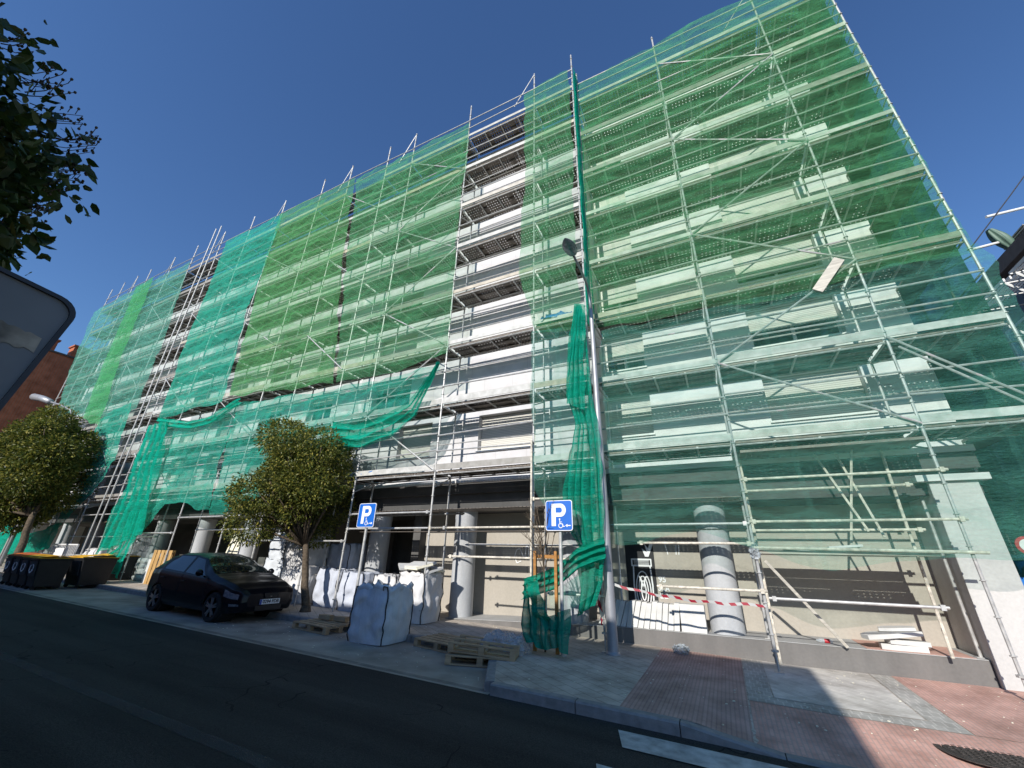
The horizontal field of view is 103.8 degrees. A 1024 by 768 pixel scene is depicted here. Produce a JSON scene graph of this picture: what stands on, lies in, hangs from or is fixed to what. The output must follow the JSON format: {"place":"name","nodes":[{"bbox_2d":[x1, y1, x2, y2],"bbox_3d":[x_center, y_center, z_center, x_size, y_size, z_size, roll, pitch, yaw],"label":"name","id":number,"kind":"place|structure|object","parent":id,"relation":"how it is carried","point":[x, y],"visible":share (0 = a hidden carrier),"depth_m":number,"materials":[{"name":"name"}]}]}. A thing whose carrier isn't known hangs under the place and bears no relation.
{"place":"outdoors","nodes":[
{"label":"outdoors","id":0,"kind":"place"},
{"bbox_2d":[0,266,75,410],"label":"sign back","id":1,"kind":"object","parent":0,"point":[36,320],"visible":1,"depth_m":1.47,"materials":[{"name":"metal"}]},
{"bbox_2d":[0,572,495,694],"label":"parking bay","id":2,"kind":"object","parent":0,"point":[277,634],"visible":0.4,"depth_m":8.19,"materials":[{"name":"asphalt"}]},
{"bbox_2d":[0,553,45,584],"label":"wheelie bin","id":3,"kind":"object","parent":2,"relation":"on","point":[7,569],"visible":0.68,"depth_m":14.15,"materials":[{"name":"black plastic"}]},
{"bbox_2d":[7,553,57,586],"bbox_3d":[-17.023,6.555,14.186,0.700,1.040,0.920,-10,-26,24],"label":"wheelie bin","id":4,"kind":"object","parent":2,"relation":"on","point":[15,570],"visible":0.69,"depth_m":13.86,"materials":[{"name":"black plastic"}]},
{"bbox_2d":[15,554,65,587],"bbox_3d":[-16.376,6.459,13.884,0.700,1.040,0.920,-10,-26,24],"label":"wheelie bin","id":5,"kind":"object","parent":2,"relation":"on","point":[23,573],"visible":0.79,"depth_m":13.55,"materials":[{"name":"black plastic"}]},
{"bbox_2d":[24,555,75,589],"bbox_3d":[-15.729,6.363,13.582,0.700,1.040,0.920,-10,-26,24],"label":"wheelie bin","id":6,"kind":"object","parent":2,"relation":"on","point":[46,571],"visible":1,"depth_m":13.41,"materials":[{"name":"black plastic"}]},
{"bbox_2d":[63,555,119,587],"bbox_3d":[-15.379,6.787,14.583,1.260,1.070,1.060,-10,-26,24],"label":"wheelie bin","id":7,"kind":"object","parent":2,"relation":"on","point":[84,570],"visible":0.92,"depth_m":14.28,"materials":[{"name":"black plastic"}]},
{"bbox_2d":[146,552,292,622],"bbox_3d":[-7.919,5.441,10.919,4.350,1.556,2.090,-10,-26,24],"label":"parked car","id":8,"kind":"object","parent":2,"relation":"on","point":[218,587],"visible":1,"depth_m":10.24,"materials":[{"name":"black paint"}]},
{"bbox_2d":[292,618,350,634],"bbox_3d":[-4.333,5.573,9.253,1.200,0.144,0.800,-11,-26,29],"label":"wooden pallet","id":9,"kind":"object","parent":2,"relation":"on","point":[326,626],"visible":0.87,"depth_m":9.05,"materials":[{"name":"brown wood"}]},
{"bbox_2d":[346,579,413,645],"bbox_3d":[-2.777,4.842,8.605,1.144,1.129,1.005,-10,-26,24],"label":"bulk bag","id":10,"kind":"object","parent":2,"relation":"on","point":[381,612],"visible":1,"depth_m":8.24,"materials":[{"name":"fabric"}]},
{"bbox_2d":[414,633,481,653],"bbox_3d":[-1.258,5.223,8.076,1.200,0.144,0.800,-13,-27,32],"label":"wooden pallet","id":11,"kind":"object","parent":2,"relation":"on","point":[438,640],"visible":0.51,"depth_m":8.04,"materials":[{"name":"brown wood"}]},
{"bbox_2d":[444,652,514,667],"bbox_3d":[-0.510,4.874,7.165,1.200,0.144,0.800,0,-24,6],"label":"wooden pallet","id":12,"kind":"object","parent":2,"relation":"on","point":[451,656],"visible":0.45,"depth_m":6.86,"materials":[{"name":"brown wood"}]},
{"bbox_2d":[447,634,522,660],"bbox_3d":[-0.464,4.748,7.255,1.200,0.144,0.800,0,-23,11],"label":"wooden pallet","id":13,"kind":"object","parent":12,"relation":"on","point":[463,646],"visible":1,"depth_m":7.10,"materials":[{"name":"brown wood"}]},
{"bbox_2d":[325,543,367,571],"bbox_3d":[-5.439,6.118,13.082,1.157,1.759,1.008,-10,-26,24],"label":"bulk bag","id":14,"kind":"object","parent":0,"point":[351,555],"visible":0.41,"depth_m":12.90,"materials":[{"name":"fabric"}]},
{"bbox_2d":[0,588,818,767],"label":"road","id":15,"kind":"structure","parent":0,"point":[83,687],"depth_m":4.63,"materials":[{"name":"asphalt"}]},
{"bbox_2d":[0,339,97,438],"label":"brick building","id":16,"kind":"structure","parent":15,"relation":"on","point":[47,376],"depth_m":28.90,"materials":[{"name":"brick"}]},
{"bbox_2d":[0,2,101,275],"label":"overhanging tree","id":17,"kind":"object","parent":15,"relation":"on","point":[27,167],"visible":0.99,"depth_m":2.29,"materials":[{"name":"green plant"}]},
{"bbox_2d":[0,568,855,767],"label":"kerb","id":18,"kind":"structure","parent":15,"relation":"on","point":[668,725],"depth_m":4.85,"materials":[{"name":"concrete"}]},
{"bbox_2d":[596,730,786,767],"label":"crossing stripes","id":19,"kind":"object","parent":15,"relation":"on","point":[706,758],"visible":1,"depth_m":4.09,"materials":[{"name":"white paint"}]},
{"bbox_2d":[976,224,1023,371],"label":"terrace building","id":20,"kind":"structure","parent":15,"relation":"on","point":[1004,272],"depth_m":12.55,"materials":[{"name":"grey concrete"}]},
{"bbox_2d":[985,228,1013,249],"bbox_3d":[15.889,-4.526,12.910,0.554,1.270,0.390,-10,-26,24],"label":"folded parasol","id":21,"kind":"object","parent":20,"relation":"on","point":[1004,240],"visible":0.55,"depth_m":12.95,"materials":[{"name":"fabric"}]},
{"bbox_2d":[1005,317,1023,366],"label":"window","id":22,"kind":"structure","parent":20,"relation":"in","point":[1019,325],"depth_m":12.90,"materials":[{"name":"glass"}]},
{"bbox_2d":[0,559,1021,753],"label":"pavement","id":23,"kind":"structure","parent":0,"point":[595,674],"depth_m":6.82,"materials":[{"name":"concrete"}]},
{"bbox_2d":[0,394,71,565],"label":"street lamp","id":24,"kind":"object","parent":23,"relation":"on","point":[42,398],"visible":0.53,"depth_m":23.54,"materials":[{"name":"grey metal"}]},
{"bbox_2d":[0,403,107,576],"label":"street tree","id":25,"kind":"object","parent":23,"relation":"on","point":[44,458],"visible":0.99,"depth_m":18.39,"materials":[{"name":"green plant"}]},
{"bbox_2d":[49,544,79,557],"bbox_3d":[-20.585,7.876,18.273,2.648,1.118,0.085,-10,-26,24],"label":"barrier","id":26,"kind":"object","parent":23,"relation":"on","point":[59,551],"visible":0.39,"depth_m":18.32,"materials":[{"name":"white paint"}]},
{"bbox_2d":[93,553,139,580],"bbox_3d":[-16.067,7.400,16.137,1.260,1.090,1.080,-10,-26,24],"label":"wheelie bin","id":27,"kind":"object","parent":23,"relation":"on","point":[131,564],"visible":0.29,"depth_m":16.09,"materials":[{"name":"black plastic"}]},
{"bbox_2d":[143,550,175,583],"bbox_3d":[-13.399,6.971,15.263,0.800,1.200,0.144,-2,-24,8],"label":"wooden pallet","id":28,"kind":"object","parent":23,"relation":"on","point":[153,565],"visible":0.49,"depth_m":15.31,"materials":[{"name":"brown wood"}]},
{"bbox_2d":[263,557,286,578],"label":"bulk bag","id":29,"kind":"object","parent":23,"relation":"on","point":[277,565],"visible":0.27,"depth_m":12.91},
{"bbox_2d":[268,530,289,558],"bbox_3d":[-7.578,5.476,13.647,0.952,0.896,1.006,-10,-26,24],"label":"bulk bag","id":30,"kind":"object","parent":29,"relation":"on","point":[278,549],"visible":0.32,"depth_m":13.19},
{"bbox_2d":[215,414,358,611],"bbox_3d":[-6.544,3.736,12.271,3.876,5.598,3.864,-10,-26,24],"label":"street tree","id":31,"kind":"object","parent":23,"relation":"on","point":[296,505],"visible":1,"depth_m":11.60,"materials":[{"name":"green plant"}]},
{"bbox_2d":[282,565,325,603],"bbox_3d":[-6.550,6.226,12.574,1.218,1.052,0.996,-10,-26,24],"label":"bulk bag","id":32,"kind":"object","parent":23,"relation":"on","point":[291,575],"visible":0.34,"depth_m":12.25,"materials":[{"name":"fabric"}]},
{"bbox_2d":[286,534,330,565],"bbox_3d":[-6.595,5.367,13.048,1.114,1.002,0.999,-10,-26,24],"label":"bulk bag","id":33,"kind":"object","parent":32,"relation":"on","point":[295,555],"visible":0.47,"depth_m":12.68,"materials":[{"name":"fabric"}]},
{"bbox_2d":[312,567,358,607],"bbox_3d":[-5.291,6.080,12.092,1.096,1.066,1.002,-10,-26,24],"label":"bulk bag","id":34,"kind":"object","parent":23,"relation":"on","point":[323,592],"visible":0.59,"depth_m":11.71,"materials":[{"name":"fabric"}]},
{"bbox_2d":[336,569,383,611],"bbox_3d":[-4.345,5.907,11.546,1.073,1.046,0.987,-10,-26,24],"label":"bulk bag","id":35,"kind":"object","parent":23,"relation":"on","point":[346,589],"visible":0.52,"depth_m":11.22,"materials":[{"name":"fabric"}]},
{"bbox_2d":[350,503,376,621],"bbox_3d":[-3.789,4.416,10.081,0.580,2.724,0.158,-10,-26,24],"label":"parking sign","id":36,"kind":"object","parent":23,"relation":"on","point":[366,515],"visible":0.94,"depth_m":10.38,"materials":[{"name":"metal"}]},
{"bbox_2d":[372,573,398,585],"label":"bulk bag","id":37,"kind":"object","parent":23,"relation":"on","point":[391,579],"visible":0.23,"depth_m":10.80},
{"bbox_2d":[398,561,444,623],"bbox_3d":[-2.366,5.283,10.261,1.208,1.368,1.016,-10,-26,24],"label":"bulk bag","id":38,"kind":"object","parent":23,"relation":"on","point":[430,585],"visible":0.81,"depth_m":10.01,"materials":[{"name":"fabric"}]},
{"bbox_2d":[0,0,1023,701],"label":"scaffold","id":39,"kind":"object","parent":23,"relation":"on","point":[842,144],"visible":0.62,"depth_m":11.36,"materials":[{"name":"metal"}]},
{"bbox_2d":[0,523,59,553],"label":"debris net","id":40,"kind":"object","parent":39,"relation":"hanging from","point":[40,540],"visible":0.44,"depth_m":19.52,"materials":[{"name":"green"}]},
{"bbox_2d":[55,403,130,527],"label":"debris net","id":41,"kind":"object","parent":39,"relation":"hanging from","point":[109,426],"visible":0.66,"depth_m":20.21,"materials":[{"name":"green"}]},
{"bbox_2d":[83,277,152,424],"bbox_3d":[-23.819,-2.267,24.398,4.068,10.416,0.067,-10,-26,24],"label":"debris net","id":42,"kind":"object","parent":39,"relation":"attached to","point":[92,414],"visible":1,"depth_m":24.20,"materials":[{"name":"green"}]},
{"bbox_2d":[59,266,187,416],"bbox_3d":[-25.108,-2.209,25.223,13.312,9.919,0.119,-10,-26,24],"label":"debris net","id":43,"kind":"object","parent":39,"relation":"hanging from","point":[87,351],"visible":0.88,"depth_m":24.74,"materials":[{"name":"green"}]},
{"bbox_2d":[94,421,167,554],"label":"debris net","id":44,"kind":"object","parent":39,"relation":"hanging from","point":[142,477],"visible":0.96,"depth_m":16.98,"materials":[{"name":"green"}]},
{"bbox_2d":[109,508,147,577],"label":"debris net","id":45,"kind":"object","parent":44,"relation":"attached to","point":[121,550],"visible":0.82,"depth_m":15.79,"materials":[{"name":"green"}]},
{"bbox_2d":[106,402,239,552],"bbox_3d":[-13.877,3.884,16.496,6.450,5.944,0.147,-10,-26,24],"label":"debris net","id":46,"kind":"object","parent":39,"relation":"attached to","point":[181,474],"visible":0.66,"depth_m":16.43,"materials":[{"name":"green"}]},
{"bbox_2d":[156,398,239,428],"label":"debris net","id":47,"kind":"object","parent":39,"relation":"hanging from","point":[219,413],"visible":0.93,"depth_m":16.87,"materials":[{"name":"green"}]},
{"bbox_2d":[159,214,282,417],"bbox_3d":[-14.609,-3.728,20.308,5.275,11.048,0.105,-10,-26,24],"label":"debris net","id":48,"kind":"object","parent":39,"relation":"attached to","point":[211,311],"visible":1,"depth_m":20.07,"materials":[{"name":"green"}]},
{"bbox_2d":[229,178,355,395],"bbox_3d":[-9.434,-4.605,17.940,7.155,11.210,0.135,-10,-26,24],"label":"debris net","id":49,"kind":"object","parent":39,"relation":"hanging from","point":[318,207],"visible":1,"depth_m":18.13,"materials":[{"name":"green"}]},
{"bbox_2d":[209,373,426,510],"bbox_3d":[-6.808,2.002,13.542,10.152,4.406,0.198,-10,-26,24],"label":"debris net","id":50,"kind":"object","parent":39,"relation":"attached to","point":[265,414],"visible":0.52,"depth_m":14.80,"materials":[{"name":"green"}]},
{"bbox_2d":[330,361,439,447],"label":"debris net","id":51,"kind":"object","parent":39,"relation":"hanging from","point":[374,430],"visible":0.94,"depth_m":12.11,"materials":[{"name":"green"}]},
{"bbox_2d":[336,123,468,377],"bbox_3d":[-4.709,-5.290,15.728,6.381,11.158,0.145,-10,-26,24],"label":"debris net","id":52,"kind":"object","parent":39,"relation":"attached to","point":[395,163],"visible":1,"depth_m":16.45,"materials":[{"name":"green"}]},
{"bbox_2d":[524,71,572,229],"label":"debris net","id":53,"kind":"object","parent":39,"relation":"hanging from","point":[545,113],"visible":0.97,"depth_m":14.40,"materials":[{"name":"green"}]},
{"bbox_2d":[573,68,594,328],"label":"debris net","id":54,"kind":"object","parent":39,"relation":"hanging from","point":[583,198],"visible":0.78,"depth_m":12.72,"materials":[{"name":"green"}]},
{"bbox_2d":[602,580,765,607],"bbox_3d":[3.175,3.989,7.657,2.883,0.340,0.020,-7,-25,18],"label":"barrier tape","id":55,"kind":"object","parent":39,"relation":"attached to","point":[697,601],"visible":0.92,"depth_m":7.54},
{"bbox_2d":[579,0,892,204],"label":"debris net","id":56,"kind":"object","parent":39,"relation":"hanging from","point":[797,14],"visible":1,"depth_m":12.32,"materials":[{"name":"green"}]},
{"bbox_2d":[764,560,848,647],"bbox_3d":[5.315,3.970,7.276,1.292,1.405,0.047,4,-24,-7],"label":"plank","id":57,"kind":"object","parent":39,"relation":"on","point":[831,630],"visible":0.98,"depth_m":7.25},
{"bbox_2d":[812,257,843,292],"bbox_3d":[6.815,-2.354,8.645,0.698,0.798,0.030,-10,-26,24],"label":"board","id":58,"kind":"object","parent":39,"relation":"attached to","point":[828,274],"visible":1,"depth_m":8.63,"materials":[{"name":"white wood"}]},
{"bbox_2d":[808,1,1023,576],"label":"debris net","id":59,"kind":"object","parent":39,"relation":"attached to","point":[1001,462],"visible":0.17,"depth_m":8.31,"materials":[{"name":"green"}]},
{"bbox_2d":[5,32,1023,691],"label":"apartment building","id":60,"kind":"structure","parent":23,"relation":"on","point":[483,590],"depth_m":10.59,"materials":[{"name":"grey concrete"}]},
{"bbox_2d":[200,453,226,479],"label":"window","id":61,"kind":"structure","parent":60,"relation":"in","point":[223,456],"depth_m":18.11,"materials":[{"name":"white glass"}]},
{"bbox_2d":[311,397,332,420],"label":"window","id":62,"kind":"structure","parent":60,"relation":"in","point":[327,402],"depth_m":16.40,"materials":[{"name":"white glass"}]},
{"bbox_2d":[375,380,411,409],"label":"window","id":63,"kind":"structure","parent":60,"relation":"in","point":[405,387],"depth_m":14.81,"materials":[{"name":"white glass"}]},
{"bbox_2d":[380,335,417,365],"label":"window","id":64,"kind":"structure","parent":60,"relation":"in","point":[412,346],"depth_m":15.60,"materials":[{"name":"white glass"}]},
{"bbox_2d":[394,425,431,460],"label":"window","id":65,"kind":"structure","parent":60,"relation":"in","point":[420,441],"depth_m":13.49,"materials":[{"name":"white glass"}]},
{"bbox_2d":[476,410,535,452],"bbox_3d":[-0.141,1.412,11.977,1.960,1.165,0.270,-10,-26,24],"label":"window","id":66,"kind":"structure","parent":60,"relation":"in","point":[526,428],"depth_m":12.07,"materials":[{"name":"white glass"}]},
{"bbox_2d":[593,192,626,221],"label":"window","id":67,"kind":"structure","parent":60,"relation":"in","point":[621,196],"depth_m":14.65,"materials":[{"name":"white glass"}]},
{"bbox_2d":[597,233,631,262],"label":"window","id":68,"kind":"structure","parent":60,"relation":"in","point":[602,251],"depth_m":13.82,"materials":[{"name":"white glass"}]},
{"bbox_2d":[600,281,637,311],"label":"window","id":69,"kind":"structure","parent":60,"relation":"in","point":[627,288],"depth_m":13.03,"materials":[{"name":"white glass"}]},
{"bbox_2d":[604,335,646,373],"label":"window","id":70,"kind":"structure","parent":60,"relation":"in","point":[636,348],"depth_m":12.18,"materials":[{"name":"white glass"}]},
{"bbox_2d":[626,600,637,626],"bbox_3d":[2.680,5.115,8.961,0.221,0.510,0.421,-10,-26,24],"label":"insulation board","id":71,"kind":"object","parent":60,"relation":"on","point":[631,613],"visible":0.86,"depth_m":8.85,"materials":[{"name":"white plastic"}]},
{"bbox_2d":[609,396,654,438],"bbox_3d":[3.320,0.933,11.262,1.241,1.195,0.270,-10,-26,24],"label":"window","id":72,"kind":"structure","parent":60,"relation":"in","point":[643,414],"depth_m":11.35,"materials":[{"name":"white glass"}]},
{"bbox_2d":[632,600,642,626],"bbox_3d":[2.805,5.116,8.945,0.212,0.494,0.458,-10,-26,24],"label":"insulation board","id":73,"kind":"object","parent":60,"relation":"on","point":[637,613],"visible":0.86,"depth_m":8.83,"materials":[{"name":"white plastic"}]},
{"bbox_2d":[624,541,658,601],"bbox_3d":[3.193,4.828,9.879,0.694,1.785,0.038,-10,-26,24],"label":"sign","id":74,"kind":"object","parent":60,"relation":"in","point":[640,564],"depth_m":9.96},
{"bbox_2d":[644,602,651,628],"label":"insulation board","id":75,"kind":"object","parent":60,"relation":"on","point":[648,615],"visible":0.76,"depth_m":8.70,"materials":[{"name":"white plastic"}]},
{"bbox_2d":[650,601,658,628],"bbox_3d":[3.131,5.061,8.814,0.186,0.506,0.487,-10,-26,24],"label":"insulation board","id":76,"kind":"object","parent":60,"relation":"on","point":[653,616],"visible":0.86,"depth_m":8.69,"materials":[{"name":"white plastic"}]},
{"bbox_2d":[656,602,663,629],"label":"insulation board","id":77,"kind":"object","parent":60,"relation":"on","point":[659,614],"visible":0.87,"depth_m":8.60,"materials":[{"name":"white plastic"}]},
{"bbox_2d":[662,603,669,630],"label":"insulation board","id":78,"kind":"object","parent":60,"relation":"on","point":[665,615],"visible":0.87,"depth_m":8.58,"materials":[{"name":"white plastic"}]},
{"bbox_2d":[668,603,673,630],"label":"insulation board","id":79,"kind":"object","parent":60,"relation":"on","point":[671,618],"visible":0.76,"depth_m":8.54,"materials":[{"name":"white plastic"}]},
{"bbox_2d":[674,602,680,631],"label":"insulation board","id":80,"kind":"object","parent":60,"relation":"on","point":[677,622],"visible":0.97,"depth_m":8.47,"materials":[{"name":"white plastic"}]},
{"bbox_2d":[679,603,707,633],"bbox_3d":[3.819,4.923,8.449,0.480,0.500,0.408,-10,-26,24],"label":"insulation board","id":81,"kind":"object","parent":60,"relation":"on","point":[693,618],"visible":1,"depth_m":8.33,"materials":[{"name":"white plastic"}]},
{"bbox_2d":[699,100,768,138],"bbox_3d":[7.397,-8.896,13.504,2.014,1.195,0.270,-10,-26,24],"label":"window","id":82,"kind":"structure","parent":60,"relation":"in","point":[759,101],"depth_m":13.69,"materials":[{"name":"white glass"}]},
{"bbox_2d":[708,140,778,182],"bbox_3d":[7.367,-7.050,12.739,2.014,1.200,0.350,-10,-26,24],"label":"window","id":83,"kind":"structure","parent":60,"relation":"in","point":[773,143],"depth_m":12.91,"materials":[{"name":"white glass"}]},
{"bbox_2d":[719,185,798,227],"bbox_3d":[7.357,-5.263,12.040,1.934,1.025,0.030,-10,-26,24],"label":"window","id":84,"kind":"structure","parent":60,"relation":"in","point":[786,196],"depth_m":12.05,"materials":[{"name":"white glass"}]},
{"bbox_2d":[731,237,825,285],"bbox_3d":[7.273,-3.384,11.143,2.014,1.200,0.350,-10,-26,24],"label":"window","id":85,"kind":"structure","parent":60,"relation":"in","point":[804,243],"depth_m":11.18,"materials":[{"name":"white glass"}]},
{"bbox_2d":[746,297,849,349],"bbox_3d":[7.226,-1.551,10.345,2.014,1.200,0.350,-10,-26,24],"label":"window","id":86,"kind":"structure","parent":60,"relation":"in","point":[825,313],"depth_m":10.38,"materials":[{"name":"white glass"}]},
{"bbox_2d":[762,368,877,422],"bbox_3d":[7.161,0.270,9.513,2.014,1.195,0.270,-10,-26,24],"label":"window","id":87,"kind":"structure","parent":60,"relation":"in","point":[849,388],"depth_m":9.57,"materials":[{"name":"white glass"}]},
{"bbox_2d":[878,641,929,653],"bbox_3d":[6.809,4.589,7.000,0.632,0.090,0.312,-10,-26,24],"label":"broken board","id":88,"kind":"object","parent":60,"relation":"on","point":[889,646],"visible":0.89,"depth_m":6.89,"materials":[{"name":"white plastic"}]},
{"bbox_2d":[884,638,931,647],"bbox_3d":[6.865,4.495,6.988,0.594,0.082,0.283,-7,-25,19],"label":"broken board","id":89,"kind":"object","parent":88,"relation":"on","point":[907,642],"visible":0.87,"depth_m":6.90,"materials":[{"name":"white plastic"}]},
{"bbox_2d":[860,631,923,639],"bbox_3d":[6.667,4.418,7.077,0.853,0.175,0.351,-6,-25,17],"label":"broken board","id":90,"kind":"object","parent":89,"relation":"on","point":[873,635],"visible":0.91,"depth_m":6.98,"materials":[{"name":"white plastic"}]},
{"bbox_2d":[878,626,915,631],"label":"broken board","id":91,"kind":"object","parent":90,"relation":"on","point":[896,628],"visible":1,"depth_m":7.07,"materials":[{"name":"white plastic"}]},
{"bbox_2d":[521,499,558,651],"bbox_3d":[0.560,3.761,8.132,0.832,2.803,0.781,-10,-26,24],"label":"young tree","id":92,"kind":"object","parent":23,"relation":"on","point":[541,548],"visible":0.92,"depth_m":8.27,"materials":[{"name":"brown plant"}]},
{"bbox_2d":[526,575,557,631],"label":"debris net","id":93,"kind":"object","parent":92,"relation":"hanging from","point":[538,604],"visible":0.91,"depth_m":7.73,"materials":[{"name":"green"}]},
{"bbox_2d":[521,537,605,599],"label":"debris net","id":94,"kind":"object","parent":92,"relation":"hanging from","point":[584,555],"visible":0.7,"depth_m":8.12,"materials":[{"name":"green"}]},
{"bbox_2d":[533,551,559,654],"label":"tree stakes","id":95,"kind":"object","parent":23,"relation":"on","point":[555,556],"visible":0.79,"depth_m":7.95,"materials":[{"name":"wood"}]},
{"bbox_2d":[521,580,570,654],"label":"debris net","id":96,"kind":"object","parent":95,"relation":"attached to","point":[538,632],"visible":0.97,"depth_m":7.39,"materials":[{"name":"green"}]},
{"bbox_2d":[546,500,572,655],"bbox_3d":[0.964,3.703,7.869,0.580,2.739,0.158,-10,-26,24],"label":"parking sign","id":97,"kind":"object","parent":23,"relation":"on","point":[560,516],"visible":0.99,"depth_m":8.18,"materials":[{"name":"metal"}]},
{"bbox_2d":[562,238,620,655],"bbox_3d":[1.595,0.848,8.479,0.320,8.508,2.173,-10,-26,24],"label":"street lamp","id":98,"kind":"object","parent":23,"relation":"on","point":[569,246],"visible":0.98,"depth_m":8.49,"materials":[{"name":"grey metal"}]},
{"bbox_2d":[567,309,585,409],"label":"debris net","id":99,"kind":"object","parent":98,"relation":"hanging from","point":[575,397],"visible":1,"depth_m":9.77,"materials":[{"name":"green"}]},
{"bbox_2d":[562,304,604,546],"bbox_3d":[1.591,0.803,9.436,0.930,6.334,0.270,-10,-26,24],"label":"debris net","id":100,"kind":"object","parent":98,"relation":"hanging from","point":[588,524],"visible":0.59,"depth_m":8.91,"materials":[{"name":"green"}]},
{"bbox_2d":[577,542,604,616],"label":"debris net","id":101,"kind":"object","parent":98,"relation":"hanging from","point":[590,578],"visible":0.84,"depth_m":7.84,"materials":[{"name":"green"}]},
{"bbox_2d":[620,648,754,742],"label":"tactile paving","id":102,"kind":"structure","parent":23,"relation":"on","point":[669,672],"depth_m":5.62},
{"bbox_2d":[762,661,924,719],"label":"pale paving","id":103,"kind":"structure","parent":23,"relation":"on","point":[832,690],"depth_m":5.97,"materials":[{"name":"concrete"}]},
{"bbox_2d":[742,658,972,734],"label":"border paving","id":104,"kind":"structure","parent":23,"relation":"on","point":[936,718],"depth_m":5.35,"materials":[{"name":"concrete"}]},
{"bbox_2d":[0,0,1023,358],"label":"sky","id":105,"kind":"structure","parent":0,"point":[208,115],"materials":[{"name":"blue"}]},
{"bbox_2d":[749,676,1023,767],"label":"red paving","id":106,"kind":"structure","parent":0,"point":[983,711],"depth_m":4.58,"materials":[{"name":"brick"}]},
{"bbox_2d":[932,743,1023,767],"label":"manhole cover","id":107,"kind":"object","parent":106,"relation":"on","point":[989,758],"visible":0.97,"depth_m":4.05,"materials":[{"name":"metal"}]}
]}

